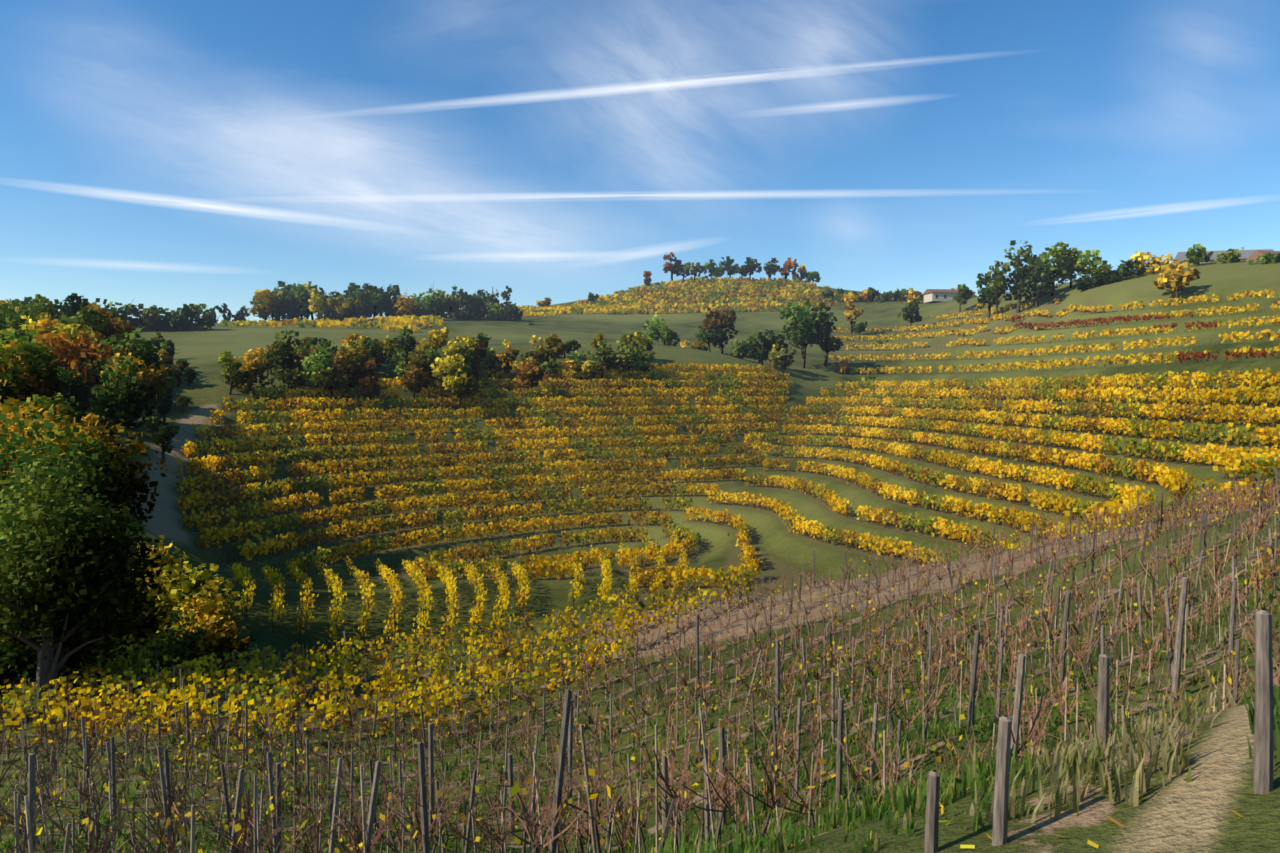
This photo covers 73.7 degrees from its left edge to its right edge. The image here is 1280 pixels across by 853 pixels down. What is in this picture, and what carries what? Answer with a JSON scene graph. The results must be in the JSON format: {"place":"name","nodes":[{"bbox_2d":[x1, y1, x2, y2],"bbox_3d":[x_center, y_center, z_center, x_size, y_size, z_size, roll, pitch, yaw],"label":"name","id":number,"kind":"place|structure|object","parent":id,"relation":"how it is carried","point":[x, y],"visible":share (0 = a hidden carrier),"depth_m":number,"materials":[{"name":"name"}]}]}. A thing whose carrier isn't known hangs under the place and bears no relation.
{"place":"outdoors","nodes":[
{"label":"outdoors","id":0,"kind":"place"},
{"bbox_2d":[0,259,1279,852],"bbox_3d":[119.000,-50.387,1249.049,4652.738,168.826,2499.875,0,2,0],"label":"ground","id":1,"kind":"structure","parent":0,"point":[1181,815],"depth_m":88.59,"materials":[{"name":"green plant"}]},
{"bbox_2d":[0,467,1279,852],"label":"vines","id":2,"kind":"object","parent":1,"relation":"on","point":[1263,639],"visible":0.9,"depth_m":23.85,"materials":[{"name":"brown plant"}]},
{"bbox_2d":[0,559,1279,852],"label":"grass and weeds","id":3,"kind":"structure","parent":1,"relation":"on","point":[1075,759],"depth_m":18.77,"materials":[{"name":"green plant"}]},
{"bbox_2d":[0,478,1279,852],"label":"leaves","id":4,"kind":"object","parent":1,"relation":"on","point":[13,697],"visible":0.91,"depth_m":39.70,"materials":[{"name":"yellow plant"}]},
{"bbox_2d":[173,275,1279,644],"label":"vineyard rows","id":5,"kind":"object","parent":1,"relation":"on","point":[1247,461],"visible":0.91,"depth_m":139.74,"materials":[{"name":"yellow plant"}]},
{"bbox_2d":[179,295,1279,649],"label":"vineyard posts","id":6,"kind":"object","parent":1,"relation":"on","point":[728,475],"visible":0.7,"depth_m":127.08,"materials":[{"name":"brown wood"}]},
{"bbox_2d":[922,287,975,303],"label":"house","id":7,"kind":"structure","parent":1,"relation":"on","point":[932,296],"depth_m":369.10,"materials":[{"name":"white paint"}]},
{"bbox_2d":[1173,247,1274,264],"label":"farmhouse","id":8,"kind":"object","parent":1,"relation":"on","point":[1181,257],"depth_m":259.87,"materials":[{"name":"grey tile"}]},
{"bbox_2d":[1243,250,1279,261],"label":"house roof","id":9,"kind":"structure","parent":1,"relation":"on","point":[1255,255],"depth_m":240.79,"materials":[{"name":"brown tile"}]},
{"bbox_2d":[0,0,1279,324],"label":"sky","id":10,"kind":"structure","parent":0,"point":[170,154],"materials":[{"name":"blue"}]}
]}

